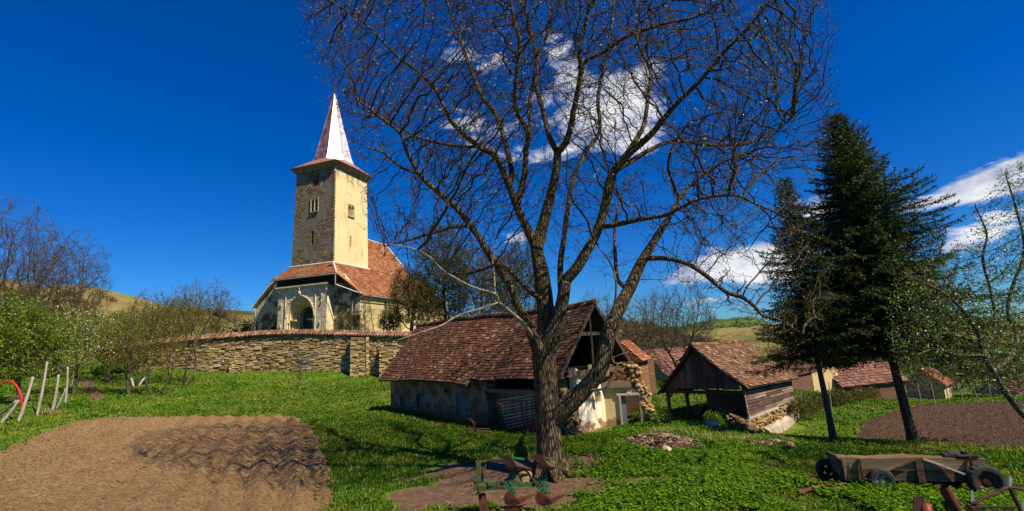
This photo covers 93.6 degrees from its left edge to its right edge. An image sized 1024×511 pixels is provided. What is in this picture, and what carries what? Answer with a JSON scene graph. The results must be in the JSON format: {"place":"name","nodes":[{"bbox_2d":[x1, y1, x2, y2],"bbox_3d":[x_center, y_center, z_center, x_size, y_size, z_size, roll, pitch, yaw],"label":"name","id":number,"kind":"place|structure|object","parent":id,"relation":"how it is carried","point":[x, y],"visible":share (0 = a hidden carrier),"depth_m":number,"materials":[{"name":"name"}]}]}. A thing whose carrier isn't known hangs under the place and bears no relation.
{"place":"outdoors","nodes":[
{"label":"outdoors","id":0,"kind":"place"},
{"bbox_2d":[0,414,334,510],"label":"ploughed field","id":1,"kind":"structure","parent":0,"point":[265,488],"depth_m":12.86,"materials":[{"name":"soil"}]},
{"bbox_2d":[0,279,1023,510],"bbox_3d":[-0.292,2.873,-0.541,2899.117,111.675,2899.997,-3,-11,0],"label":"ground","id":2,"kind":"structure","parent":0,"point":[458,481],"depth_m":20.85,"materials":[{"name":"green plant"}]},
{"bbox_2d":[0,400,16,414],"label":"fence post","id":3,"kind":"object","parent":2,"relation":"on","point":[6,409],"visible":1,"depth_m":19.44,"materials":[{"name":"grey wood"}]},
{"bbox_2d":[0,400,19,422],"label":"fence post","id":4,"kind":"object","parent":2,"relation":"on","point":[7,415],"visible":0.97,"depth_m":19.16,"materials":[{"name":"grey wood"}]},
{"bbox_2d":[0,380,22,409],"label":"red arc","id":5,"kind":"object","parent":2,"relation":"on","point":[18,389],"visible":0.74,"depth_m":20.00,"materials":[{"name":"paint"}]},
{"bbox_2d":[0,288,43,380],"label":"fruit tree","id":6,"kind":"object","parent":2,"relation":"on","point":[10,332],"visible":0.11,"depth_m":27.61,"materials":[{"name":"green plant"}]},
{"bbox_2d":[17,377,33,420],"bbox_3d":[-19.913,5.909,19.686,0.145,1.832,0.430,-5,-11,12],"label":"fence post","id":7,"kind":"object","parent":2,"relation":"on","point":[21,413],"visible":0.92,"depth_m":19.65,"materials":[{"name":"grey wood"}]},
{"bbox_2d":[35,362,47,415],"bbox_3d":[-20.053,5.741,20.518,0.127,2.370,0.310,-2,-11,-7],"label":"fence post","id":8,"kind":"object","parent":2,"relation":"on","point":[41,392],"visible":0.94,"depth_m":20.48,"materials":[{"name":"grey wood"}]},
{"bbox_2d":[0,284,90,402],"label":"fruit tree","id":9,"kind":"object","parent":2,"relation":"on","point":[28,344],"visible":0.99,"depth_m":24.86,"materials":[{"name":"green plant"}]},
{"bbox_2d":[39,403,62,414],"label":"dry grass","id":10,"kind":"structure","parent":2,"relation":"on","point":[45,411],"depth_m":20.58,"materials":[{"name":"plant"}]},
{"bbox_2d":[0,192,106,363],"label":"bare tree","id":11,"kind":"object","parent":2,"relation":"on","point":[8,264],"visible":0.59,"depth_m":45.61,"materials":[{"name":"brown plant"}]},
{"bbox_2d":[51,375,59,409],"bbox_3d":[-20.397,6.160,21.490,0.136,1.628,0.209,-3,-11,0],"label":"fence post","id":12,"kind":"object","parent":2,"relation":"on","point":[55,394],"visible":0.84,"depth_m":21.46,"materials":[{"name":"grey wood"}]},
{"bbox_2d":[56,388,65,408],"bbox_3d":[-20.310,6.477,21.625,0.330,0.952,0.077,1,-11,-21],"label":"fence post","id":13,"kind":"object","parent":2,"relation":"on","point":[58,404],"visible":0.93,"depth_m":21.62,"materials":[{"name":"grey wood"}]},
{"bbox_2d":[5,228,117,378],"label":"bare tree","id":14,"kind":"object","parent":2,"relation":"on","point":[81,284],"visible":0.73,"depth_m":40.25,"materials":[{"name":"brown plant"}]},
{"bbox_2d":[19,309,106,369],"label":"blossom tree","id":15,"kind":"object","parent":2,"relation":"on","point":[77,340],"visible":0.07,"depth_m":45.88,"materials":[{"name":"green plant"}]},
{"bbox_2d":[64,367,68,402],"bbox_3d":[-21.624,6.339,23.351,0.304,1.849,0.105,-10,-13,31],"label":"fence post","id":16,"kind":"object","parent":2,"relation":"on","point":[66,391],"visible":0.88,"depth_m":23.32,"materials":[{"name":"grey wood"}]},
{"bbox_2d":[34,302,126,393],"bbox_3d":[-29.468,6.368,32.794,4.998,6.349,5.231,-13,-15,43],"label":"blossom tree","id":17,"kind":"object","parent":2,"relation":"on","point":[86,334],"visible":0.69,"depth_m":32.67,"materials":[{"name":"green plant"}]},
{"bbox_2d":[72,309,144,381],"bbox_3d":[-32.991,7.335,39.512,4.786,6.213,5.566,-10,-13,32],"label":"blossom tree","id":18,"kind":"object","parent":2,"relation":"on","point":[107,366],"visible":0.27,"depth_m":39.20,"materials":[{"name":"green plant"}]},
{"bbox_2d":[79,356,140,373],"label":"dark bush","id":19,"kind":"object","parent":2,"relation":"on","point":[101,369],"visible":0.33,"depth_m":43.52,"materials":[{"name":"green plant"}]},
{"bbox_2d":[0,283,255,347],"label":"hill","id":20,"kind":"structure","parent":2,"relation":"on","point":[247,327],"depth_m":79.45,"materials":[{"name":"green plant"}]},
{"bbox_2d":[96,309,162,395],"bbox_3d":[-26.517,6.646,33.195,3.953,6.274,3.738,-13,-15,43],"label":"orchard tree","id":21,"kind":"object","parent":2,"relation":"on","point":[131,362],"visible":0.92,"depth_m":33.16,"materials":[{"name":"green plant"}]},
{"bbox_2d":[104,289,181,385],"bbox_3d":[-29.298,6.430,38.079,5.446,7.968,4.814,5,-13,-37],"label":"orchard tree","id":22,"kind":"object","parent":2,"relation":"on","point":[141,380],"visible":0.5,"depth_m":38.09,"materials":[{"name":"green plant"}]},
{"bbox_2d":[121,303,172,338],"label":"bare tree","id":23,"kind":"object","parent":2,"relation":"on","point":[145,322],"visible":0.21,"depth_m":59.49,"materials":[{"name":"green plant"}]},
{"bbox_2d":[125,314,189,394],"bbox_3d":[-24.880,6.959,33.966,3.863,5.982,3.626,-3,-11,0],"label":"orchard tree","id":24,"kind":"object","parent":2,"relation":"on","point":[159,356],"visible":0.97,"depth_m":33.81,"materials":[{"name":"green plant"}]},
{"bbox_2d":[134,285,184,338],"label":"bare tree","id":25,"kind":"object","parent":2,"relation":"on","point":[166,306],"visible":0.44,"depth_m":55.88,"materials":[{"name":"brown plant"}]},
{"bbox_2d":[148,291,211,336],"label":"bare tree","id":26,"kind":"object","parent":2,"relation":"on","point":[178,298],"visible":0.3,"depth_m":59.73,"materials":[{"name":"brown plant"}]},
{"bbox_2d":[161,284,220,384],"bbox_3d":[-26.102,6.430,39.117,3.921,8.321,4.174,0,-11,-16],"label":"orchard tree","id":27,"kind":"object","parent":2,"relation":"on","point":[194,344],"visible":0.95,"depth_m":39.23,"materials":[{"name":"green plant"}]},
{"bbox_2d":[173,274,233,335],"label":"bare tree","id":28,"kind":"object","parent":2,"relation":"on","point":[194,313],"visible":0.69,"depth_m":54.95,"materials":[{"name":"brown plant"}]},
{"bbox_2d":[195,287,246,333],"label":"bare tree","id":29,"kind":"object","parent":2,"relation":"on","point":[218,320],"visible":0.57,"depth_m":57.91,"materials":[{"name":"brown plant"}]},
{"bbox_2d":[206,306,240,332],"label":"leaning tree","id":30,"kind":"object","parent":2,"relation":"on","point":[219,314],"visible":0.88,"depth_m":53.89,"materials":[{"name":"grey plant"}]},
{"bbox_2d":[95,329,412,376],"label":"churchyard wall","id":31,"kind":"structure","parent":2,"relation":"on","point":[359,353],"depth_m":42.76,"materials":[{"name":"stone"}]},
{"bbox_2d":[289,345,309,394],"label":"sapling","id":32,"kind":"object","parent":2,"relation":"on","point":[298,361],"visible":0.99,"depth_m":32.67,"materials":[{"name":"grey plant"}]},
{"bbox_2d":[333,310,344,330],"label":"bush","id":33,"kind":"object","parent":2,"relation":"on","point":[338,326],"visible":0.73,"depth_m":55.62,"materials":[{"name":"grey plant"}]},
{"bbox_2d":[339,304,358,330],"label":"bush","id":34,"kind":"object","parent":2,"relation":"on","point":[351,324],"visible":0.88,"depth_m":55.62,"materials":[{"name":"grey plant"}]},
{"bbox_2d":[251,83,447,331],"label":"church","id":35,"kind":"structure","parent":2,"relation":"on","point":[337,265],"depth_m":63.25,"materials":[{"name":"paint"}]},
{"bbox_2d":[309,197,318,212],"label":"window frame","id":36,"kind":"structure","parent":35,"relation":"in","point":[314,199],"depth_m":63.81,"materials":[{"name":"stone"}]},
{"bbox_2d":[348,204,354,217],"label":"window frame","id":37,"kind":"structure","parent":35,"relation":"in","point":[350,205],"depth_m":65.82,"materials":[{"name":"stone"}]},
{"bbox_2d":[357,295,376,330],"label":"wall shrub","id":38,"kind":"object","parent":2,"relation":"on","point":[364,318],"visible":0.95,"depth_m":54.92,"materials":[{"name":"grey plant"}]},
{"bbox_2d":[376,302,404,330],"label":"bush","id":39,"kind":"object","parent":2,"relation":"on","point":[385,318],"visible":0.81,"depth_m":53.22,"materials":[{"name":"green plant"}]},
{"bbox_2d":[382,262,439,330],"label":"mossy tree","id":40,"kind":"object","parent":2,"relation":"on","point":[397,306],"visible":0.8,"depth_m":48.43,"materials":[{"name":"green plant"}]},
{"bbox_2d":[410,218,470,321],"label":"mossy tree","id":41,"kind":"object","parent":2,"relation":"on","point":[445,287],"visible":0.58,"depth_m":49.31,"materials":[{"name":"brown plant"}]},
{"bbox_2d":[388,418,536,446],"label":"herbs","id":42,"kind":"object","parent":2,"relation":"on","point":[458,436],"visible":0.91,"depth_m":15.59,"materials":[{"name":"green plant"}]},
{"bbox_2d":[461,418,490,437],"bbox_3d":[-1.176,5.580,15.562,0.956,0.672,0.376,-2,-11,-6],"label":"spring harrow","id":43,"kind":"object","parent":2,"relation":"on","point":[472,422],"visible":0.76,"depth_m":15.48,"materials":[{"name":"metal"}]},
{"bbox_2d":[447,235,509,315],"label":"mossy tree","id":44,"kind":"object","parent":2,"relation":"on","point":[474,284],"visible":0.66,"depth_m":46.78,"materials":[{"name":"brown plant"}]},
{"bbox_2d":[378,299,631,434],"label":"old barn","id":45,"kind":"structure","parent":2,"relation":"on","point":[475,368],"depth_m":19.00,"materials":[{"name":"tile"}]},
{"bbox_2d":[481,232,536,312],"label":"mossy tree","id":46,"kind":"object","parent":2,"relation":"on","point":[520,290],"visible":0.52,"depth_m":49.35,"materials":[{"name":"brown plant"}]},
{"bbox_2d":[0,368,1023,450],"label":"grass","id":47,"kind":"structure","parent":2,"relation":"on","point":[315,412],"depth_m":29.65,"materials":[{"name":"green plant"}]},
{"bbox_2d":[496,394,534,434],"bbox_3d":[0.222,5.355,15.941,0.765,1.624,2.424,4,-13,-33],"label":"slatted wagon rack","id":48,"kind":"object","parent":2,"relation":"on","point":[523,415],"visible":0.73,"depth_m":15.78,"materials":[{"name":"grey wood"}]},
{"bbox_2d":[472,432,564,510],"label":"plough","id":49,"kind":"object","parent":2,"relation":"on","point":[512,498],"visible":1,"depth_m":8.20,"materials":[{"name":"green paint"}]},
{"bbox_2d":[518,470,532,481],"bbox_3d":[0.238,3.833,8.341,0.248,0.195,0.173,9,-14,-15],"label":"boulder","id":50,"kind":"object","parent":2,"relation":"on","point":[524,476],"visible":0.98,"depth_m":8.28,"materials":[{"name":"beige stone"}]},
{"bbox_2d":[297,0,845,483],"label":"walnut tree","id":51,"kind":"object","parent":2,"relation":"on","point":[553,412],"visible":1,"depth_m":10.81,"materials":[{"name":"brown plant"}]},
{"bbox_2d":[198,388,958,504],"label":"flowers","id":52,"kind":"object","parent":2,"relation":"on","point":[452,420],"visible":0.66,"depth_m":21.01,"materials":[{"name":"plant"}]},
{"bbox_2d":[577,287,633,339],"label":"bare tree","id":53,"kind":"object","parent":2,"relation":"on","point":[608,310],"visible":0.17,"depth_m":43.46,"materials":[{"name":"brown plant"}]},
{"bbox_2d":[568,362,670,432],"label":"ruined house","id":54,"kind":"structure","parent":2,"relation":"on","point":[596,410],"depth_m":16.89,"materials":[{"name":"white paint"}]},
{"bbox_2d":[619,340,652,413],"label":"outhouse","id":55,"kind":"structure","parent":2,"relation":"on","point":[638,356],"depth_m":21.82,"materials":[{"name":"orange brick"}]},
{"bbox_2d":[612,289,678,350],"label":"bare tree","id":56,"kind":"object","parent":2,"relation":"on","point":[632,334],"visible":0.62,"depth_m":39.24,"materials":[{"name":"brown plant"}]},
{"bbox_2d":[629,404,672,425],"bbox_3d":[4.846,5.633,16.824,1.488,0.913,1.567,-3,-11,0],"label":"weed clump","id":57,"kind":"object","parent":2,"relation":"on","point":[659,415],"visible":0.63,"depth_m":16.61,"materials":[{"name":"green plant"}]},
{"bbox_2d":[648,355,656,392],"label":"gate pillar","id":58,"kind":"structure","parent":2,"relation":"on","point":[652,379],"depth_m":29.86,"materials":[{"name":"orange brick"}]},
{"bbox_2d":[619,432,702,449],"bbox_3d":[4.064,5.152,13.443,2.518,0.335,2.074,-3,-11,0],"label":"rubble heap","id":59,"kind":"object","parent":2,"relation":"on","point":[659,439],"visible":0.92,"depth_m":13.09,"materials":[{"name":"stone"}]},
{"bbox_2d":[643,346,687,380],"bbox_3d":[13.291,9.169,39.110,8.567,3.308,4.068,6,-14,-40],"label":"farmhouse","id":60,"kind":"object","parent":2,"relation":"on","point":[664,366],"visible":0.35,"depth_m":36.57,"materials":[{"name":"tile"}]},
{"bbox_2d":[661,445,671,450],"bbox_3d":[3.899,4.885,12.149,0.221,0.130,0.418,-3,-11,0],"label":"stone","id":61,"kind":"object","parent":2,"relation":"on","point":[665,447],"visible":0.73,"depth_m":12.05,"materials":[{"name":"white stone"}]},
{"bbox_2d":[604,313,729,348],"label":"hillside thicket","id":62,"kind":"object","parent":2,"relation":"on","point":[661,342],"visible":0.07,"depth_m":98.30,"materials":[{"name":"plant"}]},
{"bbox_2d":[641,426,692,432],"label":"dry grass","id":63,"kind":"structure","parent":2,"relation":"on","point":[664,429],"depth_m":14.78,"materials":[{"name":"plant"}]},
{"bbox_2d":[556,426,794,509],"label":"herbs","id":64,"kind":"object","parent":2,"relation":"on","point":[700,455],"visible":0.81,"depth_m":10.39,"materials":[{"name":"green plant"}]},
{"bbox_2d":[633,277,718,367],"bbox_3d":[11.536,5.315,33.608,5.805,7.789,6.287,-7,-11,21],"label":"bare tree","id":65,"kind":"object","parent":2,"relation":"on","point":[693,334],"visible":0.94,"depth_m":33.38,"materials":[{"name":"brown plant"}]},
{"bbox_2d":[655,429,733,437],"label":"dry grass","id":66,"kind":"structure","parent":2,"relation":"on","point":[698,435],"depth_m":14.04,"materials":[{"name":"plant"}]},
{"bbox_2d":[692,403,706,420],"bbox_3d":[8.380,7.010,21.483,0.200,0.770,0.770,5,-13,-37],"label":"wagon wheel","id":67,"kind":"object","parent":2,"relation":"on","point":[699,412],"visible":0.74,"depth_m":21.48,"materials":[{"name":"brown wood"}]},
{"bbox_2d":[704,420,720,425],"bbox_3d":[6.849,5.799,16.611,0.481,0.092,0.764,-12,-14,39],"label":"tarpaulin","id":68,"kind":"object","parent":2,"relation":"on","point":[715,423],"visible":0.57,"depth_m":16.65,"materials":[{"name":"blue plastic"}]},
{"bbox_2d":[690,401,735,415],"bbox_3d":[9.143,6.955,22.116,1.032,0.878,1.843,5,-13,-37],"label":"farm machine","id":69,"kind":"object","parent":2,"relation":"on","point":[706,407],"visible":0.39,"depth_m":21.93,"materials":[{"name":"green metal"}]},
{"bbox_2d":[702,409,732,427],"bbox_3d":[8.384,6.835,19.943,1.520,0.933,1.348,-3,-11,0],"label":"bramble bush","id":70,"kind":"object","parent":2,"relation":"on","point":[709,416],"visible":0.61,"depth_m":19.67,"materials":[{"name":"green plant"}]},
{"bbox_2d":[627,418,823,446],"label":"herbs","id":71,"kind":"object","parent":2,"relation":"on","point":[696,425],"visible":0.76,"depth_m":14.75,"materials":[{"name":"green plant"}]},
{"bbox_2d":[657,339,800,432],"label":"open shed","id":72,"kind":"structure","parent":2,"relation":"on","point":[759,400],"depth_m":20.96,"materials":[{"name":"wood"}]},
{"bbox_2d":[692,430,768,442],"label":"dry grass","id":73,"kind":"structure","parent":2,"relation":"on","point":[712,437],"depth_m":13.56,"materials":[{"name":"plant"}]},
{"bbox_2d":[742,438,788,445],"bbox_3d":[7.154,5.188,13.303,1.965,0.259,0.836,-3,-11,0],"label":"rubble heap","id":74,"kind":"object","parent":2,"relation":"on","point":[759,441],"visible":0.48,"depth_m":13.14,"materials":[{"name":"stone"}]},
{"bbox_2d":[760,346,782,363],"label":"meadow tree","id":75,"kind":"object","parent":2,"relation":"on","point":[772,351],"visible":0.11,"depth_m":56.63,"materials":[{"name":"green plant"}]},
{"bbox_2d":[785,441,793,447],"bbox_3d":[7.304,4.972,12.635,0.213,0.172,0.188,3,-12,-29],"label":"stone","id":76,"kind":"object","parent":2,"relation":"on","point":[789,444],"visible":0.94,"depth_m":12.58,"materials":[{"name":"beige stone"}]},
{"bbox_2d":[784,404,796,415],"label":"currant bush","id":77,"kind":"object","parent":2,"relation":"on","point":[788,410],"visible":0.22,"depth_m":21.21,"materials":[{"name":"green plant"}]},
{"bbox_2d":[576,470,1023,510],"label":"herbs","id":78,"kind":"object","parent":2,"relation":"on","point":[879,498],"visible":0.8,"depth_m":7.94,"materials":[{"name":"green plant"}]},
{"bbox_2d":[784,396,818,420],"bbox_3d":[12.802,6.859,21.530,1.670,1.209,1.656,6,-14,-40],"label":"currant bush","id":79,"kind":"object","parent":2,"relation":"on","point":[803,411],"visible":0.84,"depth_m":21.22,"materials":[{"name":"green plant"}]},
{"bbox_2d":[797,396,820,410],"bbox_3d":[15.499,7.892,25.345,1.364,0.996,1.375,-9,-12,30],"label":"currant bush","id":80,"kind":"object","parent":2,"relation":"on","point":[816,405],"visible":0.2,"depth_m":25.02,"materials":[{"name":"green plant"}]},
{"bbox_2d":[783,349,837,393],"bbox_3d":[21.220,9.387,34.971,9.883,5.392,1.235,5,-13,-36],"label":"farm barn","id":81,"kind":"structure","parent":2,"relation":"on","point":[805,381],"depth_m":35.94,"materials":[{"name":"beige paint"}]},
{"bbox_2d":[803,395,823,408],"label":"currant bush","id":82,"kind":"object","parent":2,"relation":"on","point":[819,401],"visible":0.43,"depth_m":25.64,"materials":[{"name":"green plant"}]},
{"bbox_2d":[808,390,839,406],"bbox_3d":[17.076,7.900,26.462,1.627,1.178,1.614,3,-12,-27],"label":"currant bush","id":83,"kind":"object","parent":2,"relation":"on","point":[816,394],"visible":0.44,"depth_m":26.21,"materials":[{"name":"green plant"}]},
{"bbox_2d":[743,176,907,439],"bbox_3d":[9.200,1.523,15.283,4.312,8.558,3.733,-3,-11,0],"label":"spruce","id":84,"kind":"object","parent":2,"relation":"on","point":[828,343],"visible":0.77,"depth_m":14.87,"materials":[{"name":"green plant"}]},
{"bbox_2d":[817,386,855,405],"bbox_3d":[17.917,7.823,26.532,1.668,1.217,1.681,-1,-11,-12],"label":"currant bush","id":85,"kind":"object","parent":2,"relation":"on","point":[846,399],"visible":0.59,"depth_m":26.26,"materials":[{"name":"green plant"}]},
{"bbox_2d":[675,310,1022,331],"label":"woodland","id":86,"kind":"object","parent":2,"relation":"on","point":[759,322],"visible":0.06,"depth_m":315.63,"materials":[{"name":"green plant"}]},
{"bbox_2d":[840,389,859,401],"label":"currant bush","id":87,"kind":"object","parent":2,"relation":"on","point":[854,395],"visible":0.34,"depth_m":27.03,"materials":[{"name":"green plant"}]},
{"bbox_2d":[684,331,1023,367],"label":"meadow scrub","id":88,"kind":"object","parent":2,"relation":"on","point":[898,358],"visible":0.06,"depth_m":112.05,"materials":[{"name":"green plant"}]},
{"bbox_2d":[849,388,873,400],"bbox_3d":[20.232,8.132,28.037,1.296,0.946,1.306,-7,-11,18],"label":"currant bush","id":89,"kind":"object","parent":2,"relation":"on","point":[861,396],"visible":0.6,"depth_m":27.80,"materials":[{"name":"green plant"}]},
{"bbox_2d":[856,386,882,398],"bbox_3d":[21.933,8.489,29.676,1.551,1.123,1.539,-10,-13,33],"label":"currant bush","id":90,"kind":"object","parent":2,"relation":"on","point":[872,390],"visible":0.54,"depth_m":29.32,"materials":[{"name":"green plant"}]},
{"bbox_2d":[832,358,907,398],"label":"brick barn","id":91,"kind":"structure","parent":2,"relation":"on","point":[879,376],"depth_m":37.75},
{"bbox_2d":[766,111,1023,442],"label":"spruce","id":92,"kind":"object","parent":2,"relation":"on","point":[874,248],"visible":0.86,"depth_m":14.62,"materials":[{"name":"green plant"}]},
{"bbox_2d":[797,449,1007,492],"bbox_3d":[6.623,3.859,8.470,3.307,0.680,1.396,-6,-11,14],"label":"farm cart","id":93,"kind":"object","parent":2,"relation":"on","point":[974,472],"visible":0.88,"depth_m":8.36,"materials":[{"name":"brown wood"}]},
{"bbox_2d":[887,359,924,374],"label":"field tree","id":94,"kind":"object","parent":2,"relation":"on","point":[907,365],"visible":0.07,"depth_m":51.95,"materials":[{"name":"green plant"}]},
{"bbox_2d":[902,349,947,374],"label":"meadow tree","id":95,"kind":"object","parent":2,"relation":"on","point":[917,366],"visible":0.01,"depth_m":58.00,"materials":[{"name":"green plant"}]},
{"bbox_2d":[893,359,963,399],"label":"field tree","id":96,"kind":"object","parent":2,"relation":"on","point":[925,389],"visible":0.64,"depth_m":34.38,"materials":[{"name":"green plant"}]},
{"bbox_2d":[905,366,954,398],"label":"cottage","id":97,"kind":"structure","parent":2,"relation":"on","point":[941,395],"depth_m":42.18,"materials":[{"name":"paint"}]},
{"bbox_2d":[914,361,987,389],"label":"field tree","id":98,"kind":"object","parent":2,"relation":"on","point":[950,377],"visible":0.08,"depth_m":48.00,"materials":[{"name":"green plant"}]},
{"bbox_2d":[883,160,1023,418],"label":"blossoming apple tree","id":99,"kind":"object","parent":2,"relation":"on","point":[983,354],"visible":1,"depth_m":9.76,"materials":[{"name":"green plant"}]},
{"bbox_2d":[912,475,1023,510],"bbox_3d":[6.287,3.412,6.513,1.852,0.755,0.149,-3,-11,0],"label":"cultivator","id":100,"kind":"object","parent":2,"relation":"on","point":[951,502],"visible":1,"depth_m":6.51,"materials":[{"name":"metal"}]},
{"bbox_2d":[946,357,1023,395],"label":"field tree","id":101,"kind":"object","parent":2,"relation":"on","point":[974,378],"visible":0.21,"depth_m":42.23,"materials":[{"name":"green plant"}]},
{"bbox_2d":[973,377,1023,394],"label":"bush","id":102,"kind":"object","parent":2,"relation":"on","point":[1019,388],"visible":0.2,"depth_m":43.85,"materials":[{"name":"plant"}]},
{"bbox_2d":[1001,349,1023,384],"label":"field tree","id":103,"kind":"object","parent":2,"relation":"on","point":[1017,365],"visible":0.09,"depth_m":43.95,"materials":[{"name":"green plant"}]},
{"bbox_2d":[2,403,1021,510],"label":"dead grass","id":104,"kind":"structure","parent":0,"point":[575,478],"depth_m":9.70,"materials":[{"name":"plant"}]},
{"bbox_2d":[0,0,1023,326],"label":"sky","id":105,"kind":"structure","parent":0,"point":[171,132],"materials":[{"name":"blue"}]},
{"bbox_2d":[299,409,1023,510],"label":"grass","id":106,"kind":"structure","parent":0,"point":[1008,464],"depth_m":12.19,"materials":[{"name":"green plant"}]},
{"bbox_2d":[856,401,1023,447],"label":"ploughed field","id":107,"kind":"structure","parent":0,"point":[999,424],"depth_m":19.24,"materials":[{"name":"soil"}]},
{"bbox_2d":[908,385,1020,402],"bbox_3d":[29.028,8.394,28.605,19.452,2.756,2.459,4,-13,-32],"label":"fence wire","id":108,"kind":"object","parent":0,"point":[948,402],"visible":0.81,"depth_m":24.26,"materials":[{"name":"grey metal"}]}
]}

